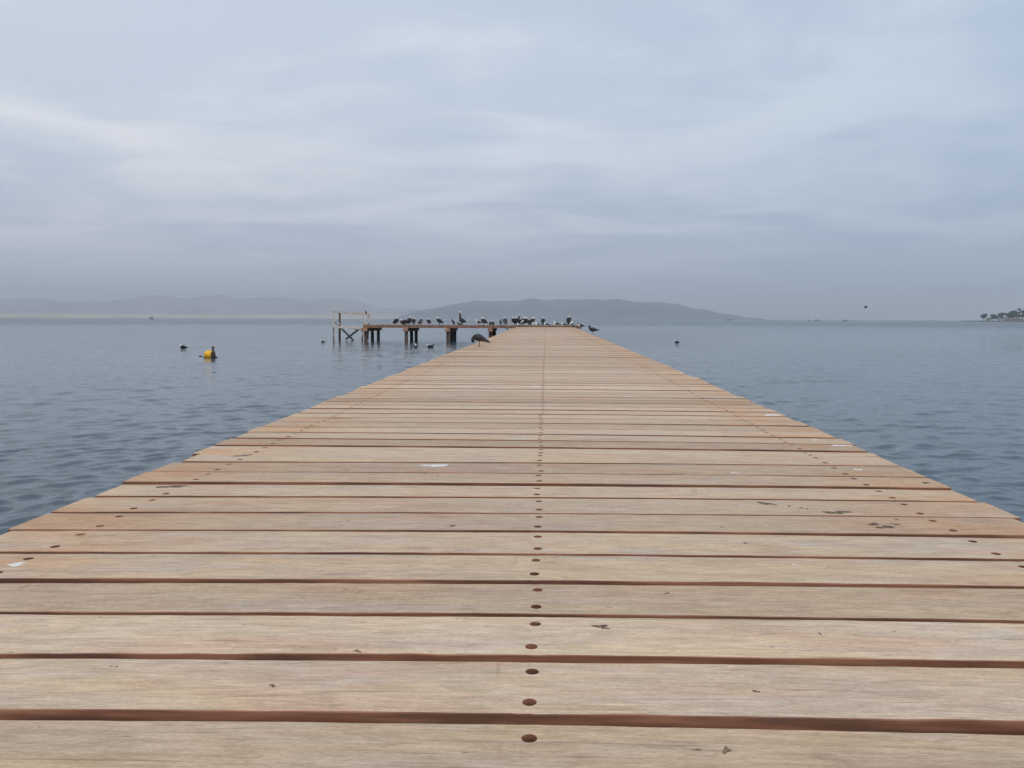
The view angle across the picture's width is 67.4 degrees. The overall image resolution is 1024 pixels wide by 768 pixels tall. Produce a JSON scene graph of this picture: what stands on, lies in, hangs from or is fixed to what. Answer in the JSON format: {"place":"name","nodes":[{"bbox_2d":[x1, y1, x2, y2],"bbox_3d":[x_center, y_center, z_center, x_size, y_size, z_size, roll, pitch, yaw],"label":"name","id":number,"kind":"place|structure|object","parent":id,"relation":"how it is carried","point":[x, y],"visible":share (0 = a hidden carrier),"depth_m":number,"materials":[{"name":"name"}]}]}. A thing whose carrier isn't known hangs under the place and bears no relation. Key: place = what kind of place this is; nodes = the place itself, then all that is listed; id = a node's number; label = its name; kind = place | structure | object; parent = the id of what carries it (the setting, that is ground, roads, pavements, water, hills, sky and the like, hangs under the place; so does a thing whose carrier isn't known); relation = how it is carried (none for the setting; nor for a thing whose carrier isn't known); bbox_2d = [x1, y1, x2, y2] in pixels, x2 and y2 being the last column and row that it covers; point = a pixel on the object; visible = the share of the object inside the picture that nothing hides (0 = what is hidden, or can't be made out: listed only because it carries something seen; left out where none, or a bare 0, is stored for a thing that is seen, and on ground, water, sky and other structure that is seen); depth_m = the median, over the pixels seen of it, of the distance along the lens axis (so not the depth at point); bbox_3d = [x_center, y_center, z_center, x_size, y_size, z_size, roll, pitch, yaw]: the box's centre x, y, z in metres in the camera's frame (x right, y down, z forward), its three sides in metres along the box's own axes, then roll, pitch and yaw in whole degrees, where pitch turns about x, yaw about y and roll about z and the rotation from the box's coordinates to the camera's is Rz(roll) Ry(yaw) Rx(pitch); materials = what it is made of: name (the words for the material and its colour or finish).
{"place":"outdoors","nodes":[
{"label":"outdoors","id":0,"kind":"place"},
{"bbox_2d":[0,295,423,318],"bbox_3d":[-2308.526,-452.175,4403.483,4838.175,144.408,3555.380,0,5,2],"label":"hills","id":1,"kind":"structure","parent":0,"point":[164,306],"depth_m":4244.17,"materials":[{"name":"grey"}]},
{"bbox_2d":[0,317,1023,534],"bbox_3d":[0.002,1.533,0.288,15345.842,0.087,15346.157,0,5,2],"label":"water","id":2,"kind":"structure","parent":0,"point":[91,407],"depth_m":19.20,"materials":[{"name":"blue liquid"}]},
{"bbox_2d":[204,347,217,357],"bbox_3d":[-11.702,-1.191,29.844,0.529,0.527,0.360,0,5,0],"label":"mooring buoy","id":3,"kind":"object","parent":2,"relation":"on","point":[209,354],"visible":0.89,"depth_m":29.72,"materials":[{"name":"yellow plastic"}]},
{"bbox_2d":[330,311,369,340],"bbox_3d":[-11.405,-4.026,54.410,2.428,2.281,4.282,0,5,-4],"label":"landing frame","id":4,"kind":"object","parent":2,"relation":"in","point":[340,327],"visible":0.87,"depth_m":53.52,"materials":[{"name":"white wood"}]},
{"bbox_2d":[362,324,581,341],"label":"jetty","id":5,"kind":"object","parent":2,"relation":"in","point":[450,330],"visible":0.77,"depth_m":51.28,"materials":[{"name":"brown wood"}]},
{"bbox_2d":[436,317,443,324],"bbox_3d":[-4.843,-4.238,51.689,0.477,0.550,0.334,-2,5,-23],"label":"pelican","id":6,"kind":"object","parent":5,"relation":"on","point":[439,320],"visible":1,"depth_m":51.62,"materials":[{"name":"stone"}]},
{"bbox_2d":[459,311,466,324],"bbox_3d":[-3.299,-4.432,51.701,0.538,0.945,0.324,0,5,-3],"label":"pelican","id":7,"kind":"object","parent":5,"relation":"on","point":[462,320],"visible":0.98,"depth_m":51.65,"materials":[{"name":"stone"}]},
{"bbox_2d":[481,317,487,324],"bbox_3d":[-1.855,-4.233,51.748,0.477,0.550,0.334,0,5,-8],"label":"pelican","id":8,"kind":"object","parent":5,"relation":"on","point":[483,320],"visible":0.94,"depth_m":51.67,"materials":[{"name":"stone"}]},
{"bbox_2d":[511,317,517,324],"bbox_3d":[0.192,-4.213,51.471,0.358,0.562,0.364,4,6,38],"label":"pelican","id":9,"kind":"object","parent":5,"relation":"on","point":[513,320],"visible":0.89,"depth_m":51.38,"materials":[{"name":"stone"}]},
{"bbox_2d":[566,316,571,325],"bbox_3d":[3.795,-4.237,51.265,0.403,0.666,0.416,1,5,12],"label":"pelican","id":10,"kind":"object","parent":5,"relation":"on","point":[568,320],"visible":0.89,"depth_m":51.18,"materials":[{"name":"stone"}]},
{"bbox_2d":[0,327,1023,767],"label":"wooden pier","id":11,"kind":"structure","parent":2,"relation":"in","point":[544,547],"depth_m":2.11,"materials":[{"name":"brown wood"}]},
{"bbox_2d":[471,334,489,345],"bbox_3d":[-0.772,-1.091,18.975,0.478,0.299,0.218,1,5,4],"label":"gull","id":12,"kind":"object","parent":11,"relation":"on","point":[479,337],"visible":1,"depth_m":18.92,"materials":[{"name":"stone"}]},
{"bbox_2d":[587,325,597,333],"bbox_3d":[3.287,-2.190,31.026,0.492,0.367,0.214,1,5,6],"label":"gull","id":13,"kind":"object","parent":11,"relation":"on","point":[592,329],"visible":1,"depth_m":30.96,"materials":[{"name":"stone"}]},
{"bbox_2d":[0,0,1023,319],"label":"sky","id":14,"kind":"structure","parent":0,"point":[763,159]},
{"bbox_2d":[391,298,767,319],"bbox_3d":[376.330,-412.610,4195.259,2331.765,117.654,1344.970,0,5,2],"label":"hills","id":15,"kind":"structure","parent":0,"point":[530,308],"depth_m":3874.49,"materials":[{"name":"grey"}]},
{"bbox_2d":[961,321,1023,321],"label":"shore","id":16,"kind":"structure","parent":0,"point":[992,321],"depth_m":838.86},
{"bbox_2d":[990,314,997,320],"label":"shore tree","id":17,"kind":"object","parent":16,"relation":"on","point":[993,316],"visible":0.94,"depth_m":854.08,"materials":[{"name":"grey plant"}]},
{"bbox_2d":[997,312,1003,319],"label":"shore tree","id":18,"kind":"object","parent":16,"relation":"on","point":[1001,315],"visible":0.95,"depth_m":850.14,"materials":[{"name":"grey plant"}]},
{"bbox_2d":[1010,310,1017,317],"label":"shore tree","id":19,"kind":"object","parent":16,"relation":"on","point":[1013,314],"visible":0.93,"depth_m":842.21,"materials":[{"name":"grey plant"}]}
]}

